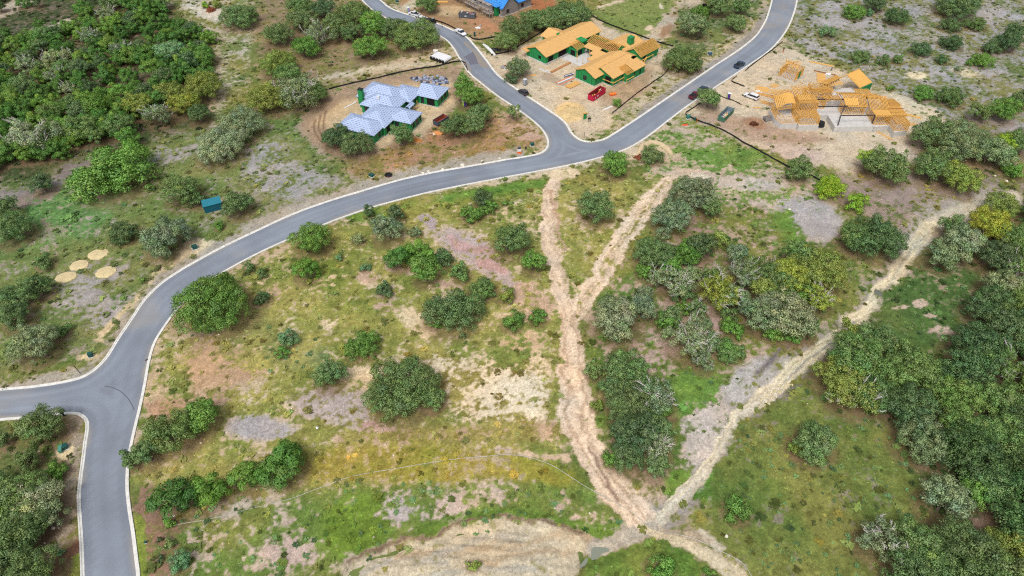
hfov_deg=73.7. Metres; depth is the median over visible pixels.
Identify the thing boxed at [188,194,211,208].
bush
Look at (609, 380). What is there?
oak tree
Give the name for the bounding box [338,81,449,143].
house
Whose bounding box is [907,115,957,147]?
oak tree
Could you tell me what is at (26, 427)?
oak tree
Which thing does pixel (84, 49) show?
oak tree
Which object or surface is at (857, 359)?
oak tree
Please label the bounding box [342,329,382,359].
bush
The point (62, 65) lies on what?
oak tree
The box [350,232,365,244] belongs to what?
bush
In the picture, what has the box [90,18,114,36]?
cedar tree
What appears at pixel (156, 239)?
oak tree
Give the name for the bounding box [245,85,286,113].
oak tree
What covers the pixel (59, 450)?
utility box
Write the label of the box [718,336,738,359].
bush
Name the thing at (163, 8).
cedar tree
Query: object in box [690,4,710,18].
bush
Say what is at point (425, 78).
tile stock
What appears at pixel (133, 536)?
kerb
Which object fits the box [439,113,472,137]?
oak tree
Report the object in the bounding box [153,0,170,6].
oak tree
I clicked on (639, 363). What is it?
oak tree
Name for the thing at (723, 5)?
oak tree
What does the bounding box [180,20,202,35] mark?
oak tree
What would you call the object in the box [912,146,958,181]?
oak tree
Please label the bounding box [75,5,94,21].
cedar tree
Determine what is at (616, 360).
oak tree
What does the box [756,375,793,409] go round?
creek rocks
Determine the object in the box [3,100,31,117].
cedar tree
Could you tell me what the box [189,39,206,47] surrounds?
oak tree
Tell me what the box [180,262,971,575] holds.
broadleaf weeds
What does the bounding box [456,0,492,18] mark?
scaffold
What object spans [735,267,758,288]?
oak tree
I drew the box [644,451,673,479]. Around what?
oak tree
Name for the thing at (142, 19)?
cedar tree
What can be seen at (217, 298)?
oak tree
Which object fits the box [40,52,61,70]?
cedar tree
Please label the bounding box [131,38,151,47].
oak tree
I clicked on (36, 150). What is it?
cedar tree
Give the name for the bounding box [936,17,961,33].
bush
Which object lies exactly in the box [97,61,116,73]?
cedar tree
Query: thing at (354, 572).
terrain
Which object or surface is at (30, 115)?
cedar tree
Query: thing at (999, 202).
oak tree
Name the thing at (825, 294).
oak tree
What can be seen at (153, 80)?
cedar tree
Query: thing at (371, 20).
oak tree
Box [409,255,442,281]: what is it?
oak tree
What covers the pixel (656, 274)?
oak tree
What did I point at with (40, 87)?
cedar tree
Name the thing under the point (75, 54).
cedar tree
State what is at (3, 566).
oak tree
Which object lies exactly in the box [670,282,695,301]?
bush
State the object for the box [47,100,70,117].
cedar tree
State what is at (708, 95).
oak tree
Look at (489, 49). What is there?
plastic sheeting
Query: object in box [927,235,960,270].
oak tree
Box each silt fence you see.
[329,60,466,89]
[428,17,494,39]
[491,23,560,54]
[593,15,672,45]
[612,65,670,112]
[685,102,819,179]
[745,41,782,70]
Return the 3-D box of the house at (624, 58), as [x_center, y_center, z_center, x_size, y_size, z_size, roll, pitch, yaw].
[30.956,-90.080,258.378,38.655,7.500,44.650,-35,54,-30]
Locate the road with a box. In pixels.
[0,0,795,575]
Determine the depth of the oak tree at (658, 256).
174.13 m
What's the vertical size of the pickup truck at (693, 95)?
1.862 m
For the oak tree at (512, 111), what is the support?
on the ground at (524, 546)
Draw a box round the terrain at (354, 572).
[348,534,583,575]
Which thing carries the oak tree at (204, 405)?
on the ground at (524, 546)
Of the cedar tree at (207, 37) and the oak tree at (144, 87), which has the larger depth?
the cedar tree at (207, 37)
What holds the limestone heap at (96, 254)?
on the ground at (524, 546)
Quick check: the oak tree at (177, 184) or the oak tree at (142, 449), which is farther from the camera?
the oak tree at (177, 184)
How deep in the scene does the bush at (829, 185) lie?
196.09 m
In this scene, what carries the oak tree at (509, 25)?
on the ground at (524, 546)
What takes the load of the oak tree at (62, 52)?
on the ground at (524, 546)
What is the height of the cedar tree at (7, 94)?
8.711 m
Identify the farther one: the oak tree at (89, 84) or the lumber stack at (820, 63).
the lumber stack at (820, 63)
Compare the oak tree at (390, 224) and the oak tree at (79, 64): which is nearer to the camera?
the oak tree at (390, 224)
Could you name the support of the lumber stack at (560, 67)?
on the ground at (524, 546)
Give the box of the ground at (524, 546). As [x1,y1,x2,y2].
[0,0,1023,575]
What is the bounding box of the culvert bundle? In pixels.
[430,52,451,63]
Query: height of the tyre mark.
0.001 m
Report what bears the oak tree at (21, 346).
on the ground at (524, 546)
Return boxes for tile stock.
[410,74,448,84]
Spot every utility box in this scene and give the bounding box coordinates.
[57,444,62,452]
[62,442,69,451]
[87,351,93,358]
[191,244,198,250]
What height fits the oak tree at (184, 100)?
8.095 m
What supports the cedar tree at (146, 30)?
on the ground at (524, 546)
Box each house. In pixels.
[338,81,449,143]
[468,0,531,17]
[520,21,660,86]
[768,68,910,136]
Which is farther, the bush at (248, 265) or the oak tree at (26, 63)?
the oak tree at (26, 63)
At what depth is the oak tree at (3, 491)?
124.38 m
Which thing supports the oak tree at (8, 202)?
on the ground at (524, 546)
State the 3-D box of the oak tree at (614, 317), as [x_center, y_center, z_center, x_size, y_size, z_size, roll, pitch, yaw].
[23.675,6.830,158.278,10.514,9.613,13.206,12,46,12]
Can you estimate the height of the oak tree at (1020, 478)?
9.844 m
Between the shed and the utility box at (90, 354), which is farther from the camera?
the shed
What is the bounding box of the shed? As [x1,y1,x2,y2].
[201,196,222,213]
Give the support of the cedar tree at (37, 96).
on the ground at (524, 546)
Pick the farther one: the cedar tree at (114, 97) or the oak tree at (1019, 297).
the cedar tree at (114, 97)
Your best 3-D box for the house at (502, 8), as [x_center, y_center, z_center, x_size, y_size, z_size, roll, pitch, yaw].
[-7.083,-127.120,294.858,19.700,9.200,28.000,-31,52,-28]
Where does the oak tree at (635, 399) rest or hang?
on the ground at (524, 546)
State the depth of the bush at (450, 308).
160.27 m
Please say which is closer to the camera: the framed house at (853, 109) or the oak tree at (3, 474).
the oak tree at (3, 474)
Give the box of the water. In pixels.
[579,547,608,567]
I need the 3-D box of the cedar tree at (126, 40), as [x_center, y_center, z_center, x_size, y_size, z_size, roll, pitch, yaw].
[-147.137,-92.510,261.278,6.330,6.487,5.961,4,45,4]
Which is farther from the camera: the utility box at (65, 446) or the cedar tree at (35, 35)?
the cedar tree at (35, 35)
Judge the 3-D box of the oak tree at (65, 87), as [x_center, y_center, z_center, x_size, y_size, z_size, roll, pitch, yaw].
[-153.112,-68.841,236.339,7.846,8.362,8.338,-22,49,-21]
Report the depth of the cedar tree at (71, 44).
260.09 m
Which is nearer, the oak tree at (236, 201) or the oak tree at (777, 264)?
the oak tree at (777, 264)
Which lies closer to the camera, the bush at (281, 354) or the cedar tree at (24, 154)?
the bush at (281, 354)
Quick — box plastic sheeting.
[482,44,495,55]
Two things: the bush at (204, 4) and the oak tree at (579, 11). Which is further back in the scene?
the bush at (204, 4)
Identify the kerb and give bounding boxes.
[0,0,548,390]
[0,412,88,575]
[125,0,797,575]
[380,0,772,141]
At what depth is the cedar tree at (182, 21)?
276.01 m
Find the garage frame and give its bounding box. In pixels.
[777,59,805,82]
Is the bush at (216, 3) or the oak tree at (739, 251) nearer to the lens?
the oak tree at (739, 251)
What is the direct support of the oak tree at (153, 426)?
on the ground at (524, 546)
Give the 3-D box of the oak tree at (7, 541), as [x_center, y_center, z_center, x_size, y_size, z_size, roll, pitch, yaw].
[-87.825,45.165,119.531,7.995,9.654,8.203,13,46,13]
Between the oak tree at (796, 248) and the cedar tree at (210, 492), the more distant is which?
the oak tree at (796, 248)
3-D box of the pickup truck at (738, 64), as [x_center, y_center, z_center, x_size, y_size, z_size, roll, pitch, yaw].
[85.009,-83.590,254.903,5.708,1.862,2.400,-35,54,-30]
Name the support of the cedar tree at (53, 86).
on the ground at (524, 546)
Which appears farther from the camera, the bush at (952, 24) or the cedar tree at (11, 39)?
the bush at (952, 24)
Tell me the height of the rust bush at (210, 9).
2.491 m
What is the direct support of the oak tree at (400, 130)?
on the ground at (524, 546)
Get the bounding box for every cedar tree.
[0,26,11,37]
[0,51,22,70]
[0,68,16,77]
[0,73,10,88]
[0,85,18,106]
[0,101,16,116]
[0,113,10,127]
[0,118,14,135]
[0,126,9,142]
[0,141,18,163]
[1,84,22,95]
[2,35,25,54]
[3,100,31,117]
[5,92,29,108]
[13,141,36,160]
[14,0,32,7]
[15,110,40,125]
[16,33,34,46]
[16,133,46,159]
[17,89,42,106]
[20,27,35,40]
[20,42,36,57]
[25,109,46,127]
[25,138,55,159]
[26,81,50,97]
[27,31,49,47]
[29,65,49,83]
[30,93,50,108]
[32,16,48,30]
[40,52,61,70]
[40,110,61,123]
[40,121,64,139]
[42,93,63,105]
[44,138,72,159]
[46,32,64,45]
[46,77,62,94]
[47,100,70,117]
[49,43,72,62]
[51,20,71,38]
[51,70,71,82]
[51,115,69,139]
[60,17,84,33]
[60,40,75,54]
[65,126,87,146]
[69,75,88,92]
[71,0,94,15]
[71,49,93,70]
[72,26,84,40]
[72,69,88,83]
[72,87,91,103]
[73,113,90,128]
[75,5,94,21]
[80,18,94,33]
[84,35,105,51]
[85,14,98,29]
[87,47,108,59]
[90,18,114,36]
[91,109,106,121]
[92,65,116,84]
[94,110,126,137]
[94,116,107,136]
[97,33,119,49]
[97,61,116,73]
[100,87,107,98]
[103,95,121,113]
[103,102,129,115]
[104,15,121,34]
[104,49,127,69]
[105,82,133,98]
[109,35,122,45]
[110,11,126,26]
[112,25,129,38]
[115,97,133,114]
[117,44,135,63]
[117,66,138,86]
[118,0,131,12]
[119,39,131,46]
[123,20,139,37]
[125,77,140,91]
[125,101,154,120]
[128,13,147,28]
[128,45,147,64]
[129,0,143,8]
[131,3,151,11]
[132,6,153,25]
[138,58,164,73]
[139,23,154,39]
[139,43,157,58]
[139,51,156,70]
[143,0,159,16]
[143,34,159,45]
[145,89,173,106]
[145,476,205,519]
[147,14,164,29]
[147,75,170,91]
[151,0,169,12]
[155,31,177,43]
[157,52,171,65]
[158,12,169,27]
[158,27,174,35]
[158,58,188,80]
[161,20,178,34]
[163,69,185,83]
[168,24,192,44]
[171,16,187,28]
[172,54,179,68]
[175,62,198,81]
[188,24,205,41]
[189,470,232,506]
[191,51,212,65]
[196,62,216,77]
[199,29,220,44]
[225,460,269,491]
[254,437,305,493]
[290,256,321,278]
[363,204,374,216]
[382,245,410,267]
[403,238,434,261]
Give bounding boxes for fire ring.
[384,172,391,177]
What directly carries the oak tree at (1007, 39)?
on the ground at (524, 546)
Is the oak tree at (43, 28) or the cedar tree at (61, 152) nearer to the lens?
the cedar tree at (61, 152)
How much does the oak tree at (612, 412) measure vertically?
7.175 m
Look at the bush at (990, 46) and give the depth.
262.00 m
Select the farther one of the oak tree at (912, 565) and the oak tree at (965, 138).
the oak tree at (965, 138)
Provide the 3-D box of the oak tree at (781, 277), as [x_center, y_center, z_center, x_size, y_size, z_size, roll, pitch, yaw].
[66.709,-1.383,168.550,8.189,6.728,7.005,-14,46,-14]
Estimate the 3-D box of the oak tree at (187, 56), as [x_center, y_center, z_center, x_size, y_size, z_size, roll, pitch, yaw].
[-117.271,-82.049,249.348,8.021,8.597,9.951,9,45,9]
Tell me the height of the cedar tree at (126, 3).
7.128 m
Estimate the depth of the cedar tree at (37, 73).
242.27 m
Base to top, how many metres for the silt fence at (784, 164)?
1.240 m
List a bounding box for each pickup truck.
[408,10,420,16]
[455,28,466,35]
[688,91,697,99]
[733,61,745,68]
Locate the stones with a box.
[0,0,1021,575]
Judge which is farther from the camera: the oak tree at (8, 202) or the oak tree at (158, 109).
the oak tree at (158, 109)
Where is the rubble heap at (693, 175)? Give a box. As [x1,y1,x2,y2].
[689,173,709,180]
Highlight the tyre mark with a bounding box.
[105,386,134,409]
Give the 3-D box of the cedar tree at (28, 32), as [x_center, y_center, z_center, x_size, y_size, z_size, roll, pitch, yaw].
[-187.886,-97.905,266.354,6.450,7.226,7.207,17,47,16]
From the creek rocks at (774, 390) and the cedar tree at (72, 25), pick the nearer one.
the creek rocks at (774, 390)
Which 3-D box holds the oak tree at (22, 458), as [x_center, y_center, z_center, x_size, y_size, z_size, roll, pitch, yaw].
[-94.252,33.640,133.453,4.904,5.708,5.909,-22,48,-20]
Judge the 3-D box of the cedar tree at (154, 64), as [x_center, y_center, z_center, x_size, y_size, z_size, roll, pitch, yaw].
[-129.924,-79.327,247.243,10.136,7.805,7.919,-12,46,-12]
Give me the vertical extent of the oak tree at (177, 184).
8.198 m
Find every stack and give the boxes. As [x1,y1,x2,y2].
[432,131,442,134]
[550,61,570,72]
[565,81,580,88]
[755,86,771,92]
[755,92,779,98]
[759,100,771,105]
[769,83,778,87]
[809,61,832,66]
[816,73,825,81]
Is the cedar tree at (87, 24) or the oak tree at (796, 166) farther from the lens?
the cedar tree at (87, 24)
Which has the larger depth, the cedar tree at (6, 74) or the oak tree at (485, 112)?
the cedar tree at (6, 74)
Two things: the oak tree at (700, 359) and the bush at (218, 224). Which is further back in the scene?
the bush at (218, 224)
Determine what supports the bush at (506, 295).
on the ground at (524, 546)
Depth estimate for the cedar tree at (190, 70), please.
243.22 m
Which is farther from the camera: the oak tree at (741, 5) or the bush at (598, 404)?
the oak tree at (741, 5)
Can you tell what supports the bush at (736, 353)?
on the ground at (524, 546)
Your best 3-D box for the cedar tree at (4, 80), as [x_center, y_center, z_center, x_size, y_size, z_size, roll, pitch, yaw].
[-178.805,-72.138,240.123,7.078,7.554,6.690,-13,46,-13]
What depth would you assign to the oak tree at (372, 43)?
256.59 m
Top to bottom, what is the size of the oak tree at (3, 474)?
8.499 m
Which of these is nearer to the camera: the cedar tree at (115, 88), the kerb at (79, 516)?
the kerb at (79, 516)
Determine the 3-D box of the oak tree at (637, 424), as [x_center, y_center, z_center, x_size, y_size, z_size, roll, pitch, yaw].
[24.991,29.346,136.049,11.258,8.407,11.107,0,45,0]
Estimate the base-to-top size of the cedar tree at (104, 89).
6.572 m
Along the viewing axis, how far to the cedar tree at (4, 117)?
222.04 m
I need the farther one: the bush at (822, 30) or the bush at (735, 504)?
the bush at (822, 30)
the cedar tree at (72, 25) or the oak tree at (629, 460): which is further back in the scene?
the cedar tree at (72, 25)
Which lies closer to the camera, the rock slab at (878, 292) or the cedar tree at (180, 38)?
the rock slab at (878, 292)
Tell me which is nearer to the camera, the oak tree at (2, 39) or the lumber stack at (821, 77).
the lumber stack at (821, 77)
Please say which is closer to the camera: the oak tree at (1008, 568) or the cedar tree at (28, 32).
the oak tree at (1008, 568)
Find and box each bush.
[33,251,54,271]
[45,134,70,152]
[45,460,68,480]
[53,323,73,339]
[56,549,65,556]
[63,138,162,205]
[107,220,142,246]
[138,274,147,283]
[157,554,163,565]
[158,536,177,549]
[162,517,176,528]
[166,546,190,574]
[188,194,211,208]
[202,0,208,7]
[206,6,215,12]
[211,0,221,7]
[213,219,224,230]
[242,260,254,272]
[253,290,269,305]
[256,267,268,279]
[273,345,291,358]
[277,328,300,347]
[335,252,341,260]
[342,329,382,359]
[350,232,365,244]
[359,263,371,270]
[375,280,393,297]
[407,226,421,237]
[417,287,488,338]
[428,321,441,328]
[434,246,454,266]
[449,260,468,282]
[459,204,482,222]
[465,559,481,571]
[468,276,496,303]
[478,198,498,215]
[498,285,514,304]
[502,308,525,332]
[504,72,518,83]
[527,308,547,326]
[589,399,604,412]
[601,446,622,467]
[612,98,621,106]
[633,154,641,160]
[635,263,653,278]
[639,145,664,164]
[644,402,672,421]
[644,552,676,575]
[653,311,680,338]
[655,226,670,239]
[657,249,680,267]
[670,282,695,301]
[676,299,692,315]
[678,235,701,254]
[681,254,699,267]
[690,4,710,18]
[693,314,713,331]
[702,566,718,575]
[705,330,724,353]
[715,337,746,365]
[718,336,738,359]
[720,307,738,324]
[720,316,744,340]
[723,491,754,524]
[760,321,783,341]
[783,326,803,343]
[786,439,804,455]
[792,283,817,303]
[813,173,848,199]
[819,25,837,37]
[842,4,867,20]
[844,192,869,214]
[852,49,871,63]
[866,8,874,16]
[875,53,890,65]
[892,54,903,63]
[908,42,931,57]
[912,83,934,102]
[934,54,949,64]
[934,86,967,107]
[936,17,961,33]
[937,35,963,50]
[961,15,986,31]
[965,59,974,65]
[968,52,996,69]
[980,37,1002,53]
[1000,163,1023,178]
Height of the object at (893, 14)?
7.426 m
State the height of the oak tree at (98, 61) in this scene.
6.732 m
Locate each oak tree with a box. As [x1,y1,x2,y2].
[0,1,6,11]
[0,34,9,45]
[0,62,14,72]
[0,116,65,150]
[0,195,18,216]
[0,208,32,244]
[0,278,39,309]
[0,301,28,331]
[0,429,13,447]
[0,467,9,486]
[0,468,48,519]
[0,478,24,514]
[0,503,54,544]
[0,507,47,552]
[0,524,40,570]
[0,543,25,575]
[0,545,19,575]
[3,322,59,364]
[3,541,65,575]
[7,72,35,87]
[9,473,65,521]
[10,49,38,61]
[11,402,65,445]
[14,54,42,73]
[14,82,38,97]
[14,445,41,473]
[19,275,54,299]
[25,38,48,54]
[28,172,52,193]
[31,0,40,7]
[31,25,56,37]
[36,104,61,121]
[36,498,71,526]
[38,47,71,68]
[41,65,61,80]
[46,25,62,36]
[50,59,74,73]
[57,80,80,94]
[59,94,75,104]
[60,113,99,138]
[65,99,93,117]
[67,56,91,77]
[70,47,89,60]
[76,27,101,42]
[78,86,114,115]
[79,78,100,91]
[82,126,105,144]
[91,54,109,68]
[93,1,114,18]
[93,30,108,44]
[97,112,138,133]
[98,0,118,8]
[109,39,130,53]
[113,126,141,144]
[116,448,137,469]
[119,91,153,117]
[120,91,138,100]
[121,12,139,25]
[124,7,144,16]
[128,437,160,464]
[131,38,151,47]
[135,82,153,95]
[136,102,171,124]
[138,215,193,258]
[141,409,199,454]
[150,40,185,59]
[150,66,175,82]
[152,80,184,100]
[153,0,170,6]
[158,175,200,204]
[164,91,201,113]
[169,271,252,334]
[171,397,221,434]
[178,49,199,66]
[179,42,215,65]
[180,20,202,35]
[182,70,224,97]
[187,103,210,122]
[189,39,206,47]
[195,125,247,164]
[217,5,258,28]
[217,104,267,138]
[220,190,254,215]
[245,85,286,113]
[257,49,298,75]
[257,80,276,95]
[260,20,295,44]
[267,70,320,109]
[271,62,303,84]
[284,0,315,11]
[285,8,320,31]
[285,222,332,253]
[290,36,321,56]
[299,18,338,45]
[304,81,328,101]
[309,0,336,16]
[310,358,349,388]
[318,9,350,38]
[320,123,348,147]
[336,0,370,23]
[339,129,375,155]
[340,21,364,41]
[351,32,390,59]
[359,9,386,33]
[359,353,444,423]
[368,213,406,241]
[378,16,407,39]
[386,204,404,219]
[388,123,413,144]
[391,16,440,50]
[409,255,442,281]
[415,0,438,12]
[418,386,445,412]
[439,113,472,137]
[453,72,474,90]
[453,84,485,104]
[461,113,486,135]
[467,103,492,120]
[471,188,493,205]
[493,221,530,254]
[494,31,519,51]
[498,15,533,38]
[504,55,530,77]
[506,104,521,117]
[518,9,548,28]
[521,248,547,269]
[536,9,561,28]
[545,0,592,29]
[576,190,616,224]
[582,359,603,380]
[592,294,639,343]
[597,374,621,398]
[600,351,634,384]
[601,150,627,175]
[604,347,649,390]
[605,378,655,420]
[607,395,634,421]
[609,409,665,458]
[611,417,637,440]
[613,443,645,475]
[628,292,658,318]
[632,236,676,267]
[634,285,654,299]
[634,375,677,415]
[639,423,674,462]
[641,374,666,399]
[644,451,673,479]
[646,263,667,286]
[647,412,678,446]
[650,196,695,232]
[657,266,693,297]
[657,304,683,327]
[660,47,703,72]
[660,309,720,357]
[662,257,683,280]
[668,175,720,210]
[672,265,701,289]
[673,241,703,263]
[676,11,710,37]
[685,232,718,254]
[685,294,709,315]
[691,345,714,371]
[697,87,721,106]
[698,261,744,311]
[701,266,724,287]
[703,0,733,15]
[703,195,724,216]
[710,230,729,245]
[720,283,751,308]
[724,12,745,31]
[726,243,749,263]
[727,255,759,284]
[732,0,752,13]
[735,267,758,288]
[737,297,763,318]
[739,254,778,286]
[745,295,781,333]
[749,274,776,296]
[753,285,819,339]
[767,255,786,272]
[769,258,811,291]
[769,269,799,291]
[779,238,817,266]
[785,154,813,178]
[786,243,850,290]
[792,418,839,468]
[798,314,819,337]
[802,281,836,310]
[809,355,866,398]
[820,368,886,415]
[825,329,893,382]
[830,330,879,370]
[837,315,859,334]
[840,222,870,248]
[847,212,909,258]
[849,372,898,414]
[854,513,909,564]
[855,319,901,356]
[856,149,877,170]
[858,145,911,183]
[862,0,885,11]
[875,336,945,393]
[878,382,943,429]
[878,546,952,575]
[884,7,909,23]
[884,513,949,573]
[885,534,923,569]
[896,415,948,467]
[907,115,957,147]
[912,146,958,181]
[919,470,977,521]
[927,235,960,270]
[928,375,987,414]
[931,513,1008,575]
[932,417,1017,484]
[933,116,1000,161]
[933,541,1002,575]
[935,0,982,18]
[937,159,986,193]
[937,214,965,236]
[937,345,999,394]
[937,403,993,445]
[940,221,988,262]
[948,319,1014,372]
[960,472,998,511]
[962,284,1017,324]
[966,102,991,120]
[967,461,1022,517]
[968,204,1013,240]
[970,136,1020,166]
[973,412,1023,459]
[977,236,1020,273]
[977,549,1023,575]
[978,302,1023,351]
[979,267,1023,301]
[979,380,1023,416]
[979,525,1023,564]
[983,188,1022,218]
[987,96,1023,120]
[988,494,1023,544]
[989,338,1023,383]
[992,30,1023,52]
[993,393,1023,441]
[995,221,1023,256]
[996,133,1018,149]
[999,466,1023,520]
[1001,445,1023,475]
[1004,22,1023,37]
[1004,127,1023,152]
[1005,247,1023,278]
[1005,361,1023,393]
[1007,89,1023,104]
[1007,309,1023,338]
[1009,283,1023,316]
[1009,521,1023,562]
[1012,341,1023,357]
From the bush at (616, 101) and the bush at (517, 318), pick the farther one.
the bush at (616, 101)
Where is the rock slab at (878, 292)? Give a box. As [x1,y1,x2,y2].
[874,289,882,295]
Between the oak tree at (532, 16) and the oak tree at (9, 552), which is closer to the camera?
the oak tree at (9, 552)
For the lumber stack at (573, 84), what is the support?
on the ground at (524, 546)
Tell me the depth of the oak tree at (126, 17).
274.11 m
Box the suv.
[743,92,759,100]
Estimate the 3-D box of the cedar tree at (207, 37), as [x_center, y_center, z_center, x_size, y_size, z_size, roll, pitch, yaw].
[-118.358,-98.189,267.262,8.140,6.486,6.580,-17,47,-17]
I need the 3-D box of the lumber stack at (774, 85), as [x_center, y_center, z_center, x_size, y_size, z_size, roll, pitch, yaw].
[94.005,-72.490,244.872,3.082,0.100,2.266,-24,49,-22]
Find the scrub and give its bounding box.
[0,0,1023,575]
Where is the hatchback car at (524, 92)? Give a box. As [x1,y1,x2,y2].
[518,88,529,95]
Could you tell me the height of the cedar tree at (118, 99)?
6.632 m
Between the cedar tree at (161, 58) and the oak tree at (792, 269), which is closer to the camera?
the oak tree at (792, 269)
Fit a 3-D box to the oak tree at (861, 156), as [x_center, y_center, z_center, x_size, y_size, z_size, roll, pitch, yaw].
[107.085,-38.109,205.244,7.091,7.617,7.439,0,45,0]
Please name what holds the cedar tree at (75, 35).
on the ground at (524, 546)
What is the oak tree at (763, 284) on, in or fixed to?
on the ground at (524, 546)
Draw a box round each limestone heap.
[55,272,76,282]
[69,260,88,270]
[88,249,108,259]
[95,266,116,277]
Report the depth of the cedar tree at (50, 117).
221.37 m
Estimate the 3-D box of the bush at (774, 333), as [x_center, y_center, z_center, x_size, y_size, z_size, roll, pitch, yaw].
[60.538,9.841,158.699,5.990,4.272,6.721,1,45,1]
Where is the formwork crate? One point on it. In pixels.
(767, 118)
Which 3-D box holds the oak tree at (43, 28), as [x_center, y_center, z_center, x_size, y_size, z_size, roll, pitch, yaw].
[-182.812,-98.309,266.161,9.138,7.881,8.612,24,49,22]
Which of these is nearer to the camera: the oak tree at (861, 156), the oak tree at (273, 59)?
the oak tree at (861, 156)
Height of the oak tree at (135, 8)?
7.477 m
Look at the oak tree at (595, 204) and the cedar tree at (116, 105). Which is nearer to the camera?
the oak tree at (595, 204)
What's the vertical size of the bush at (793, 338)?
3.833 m
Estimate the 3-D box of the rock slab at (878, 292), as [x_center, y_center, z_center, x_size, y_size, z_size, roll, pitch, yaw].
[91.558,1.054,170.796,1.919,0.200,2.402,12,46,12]
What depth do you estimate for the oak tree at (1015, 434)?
134.83 m
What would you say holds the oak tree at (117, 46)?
on the ground at (524, 546)
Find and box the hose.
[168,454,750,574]
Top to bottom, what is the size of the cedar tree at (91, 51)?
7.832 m
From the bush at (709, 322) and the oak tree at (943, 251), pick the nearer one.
the bush at (709, 322)
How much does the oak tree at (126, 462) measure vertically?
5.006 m
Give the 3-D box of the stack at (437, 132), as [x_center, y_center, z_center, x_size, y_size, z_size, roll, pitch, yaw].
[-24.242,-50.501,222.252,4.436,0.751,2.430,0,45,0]
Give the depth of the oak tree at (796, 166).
200.64 m
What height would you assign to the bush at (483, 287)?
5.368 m
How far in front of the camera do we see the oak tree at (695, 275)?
168.06 m
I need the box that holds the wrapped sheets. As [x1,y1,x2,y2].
[556,77,574,84]
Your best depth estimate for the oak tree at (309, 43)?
257.56 m
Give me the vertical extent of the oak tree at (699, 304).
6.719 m
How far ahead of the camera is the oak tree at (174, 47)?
253.19 m
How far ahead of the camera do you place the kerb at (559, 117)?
247.53 m
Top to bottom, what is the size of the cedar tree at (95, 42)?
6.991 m
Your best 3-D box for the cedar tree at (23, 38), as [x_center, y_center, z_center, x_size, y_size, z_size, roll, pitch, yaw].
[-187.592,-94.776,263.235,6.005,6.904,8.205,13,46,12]
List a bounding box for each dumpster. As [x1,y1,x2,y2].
[433,113,448,125]
[458,11,475,18]
[588,85,605,100]
[717,106,734,121]
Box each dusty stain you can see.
[462,59,470,71]
[463,42,488,67]
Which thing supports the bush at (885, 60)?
on the ground at (524, 546)
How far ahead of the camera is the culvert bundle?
258.44 m
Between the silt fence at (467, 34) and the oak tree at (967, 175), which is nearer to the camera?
the oak tree at (967, 175)
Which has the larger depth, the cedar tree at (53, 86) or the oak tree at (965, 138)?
the cedar tree at (53, 86)
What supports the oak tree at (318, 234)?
on the ground at (524, 546)
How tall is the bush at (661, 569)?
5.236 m
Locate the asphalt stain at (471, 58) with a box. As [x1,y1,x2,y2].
[464,52,477,64]
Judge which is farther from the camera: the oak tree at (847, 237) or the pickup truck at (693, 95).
the pickup truck at (693, 95)
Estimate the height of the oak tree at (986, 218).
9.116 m
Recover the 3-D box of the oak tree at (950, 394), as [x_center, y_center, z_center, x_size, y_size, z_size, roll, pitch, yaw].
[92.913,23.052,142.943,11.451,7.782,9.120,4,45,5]
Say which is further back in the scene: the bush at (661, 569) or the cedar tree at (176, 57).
the cedar tree at (176, 57)
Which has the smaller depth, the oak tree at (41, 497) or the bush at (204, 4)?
the oak tree at (41, 497)
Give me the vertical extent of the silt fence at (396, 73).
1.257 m
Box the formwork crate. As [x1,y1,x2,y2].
[763,115,771,121]
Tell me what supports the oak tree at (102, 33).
on the ground at (524, 546)
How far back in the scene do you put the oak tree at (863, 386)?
141.96 m
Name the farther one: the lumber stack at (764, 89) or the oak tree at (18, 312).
the lumber stack at (764, 89)
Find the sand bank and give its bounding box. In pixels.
[636,139,673,154]
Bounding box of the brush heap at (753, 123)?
[749,121,758,126]
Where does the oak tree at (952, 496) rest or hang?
on the ground at (524, 546)
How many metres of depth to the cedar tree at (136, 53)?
252.40 m
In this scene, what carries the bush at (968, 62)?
on the ground at (524, 546)
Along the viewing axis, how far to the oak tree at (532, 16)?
273.28 m
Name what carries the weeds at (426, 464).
on the ground at (524, 546)
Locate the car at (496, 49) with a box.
[491,47,500,51]
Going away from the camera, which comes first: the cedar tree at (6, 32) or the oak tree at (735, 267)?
the oak tree at (735, 267)
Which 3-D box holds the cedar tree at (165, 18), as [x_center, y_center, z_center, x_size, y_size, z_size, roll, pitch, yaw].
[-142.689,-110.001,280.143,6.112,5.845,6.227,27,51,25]
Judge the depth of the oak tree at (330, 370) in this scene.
146.53 m
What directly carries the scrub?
on the ground at (524, 546)
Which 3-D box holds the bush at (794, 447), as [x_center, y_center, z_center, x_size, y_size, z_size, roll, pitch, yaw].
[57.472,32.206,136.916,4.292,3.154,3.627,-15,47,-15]
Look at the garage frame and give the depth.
247.31 m
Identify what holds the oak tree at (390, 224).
on the ground at (524, 546)
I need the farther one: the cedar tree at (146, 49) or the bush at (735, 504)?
the cedar tree at (146, 49)
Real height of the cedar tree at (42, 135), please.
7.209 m
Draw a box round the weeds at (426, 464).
[0,0,1023,575]
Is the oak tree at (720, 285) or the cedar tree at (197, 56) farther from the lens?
the cedar tree at (197, 56)
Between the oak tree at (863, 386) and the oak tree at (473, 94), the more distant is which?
the oak tree at (473, 94)
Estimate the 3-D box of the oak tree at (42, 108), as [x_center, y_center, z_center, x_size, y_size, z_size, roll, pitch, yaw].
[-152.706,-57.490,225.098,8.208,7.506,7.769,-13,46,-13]

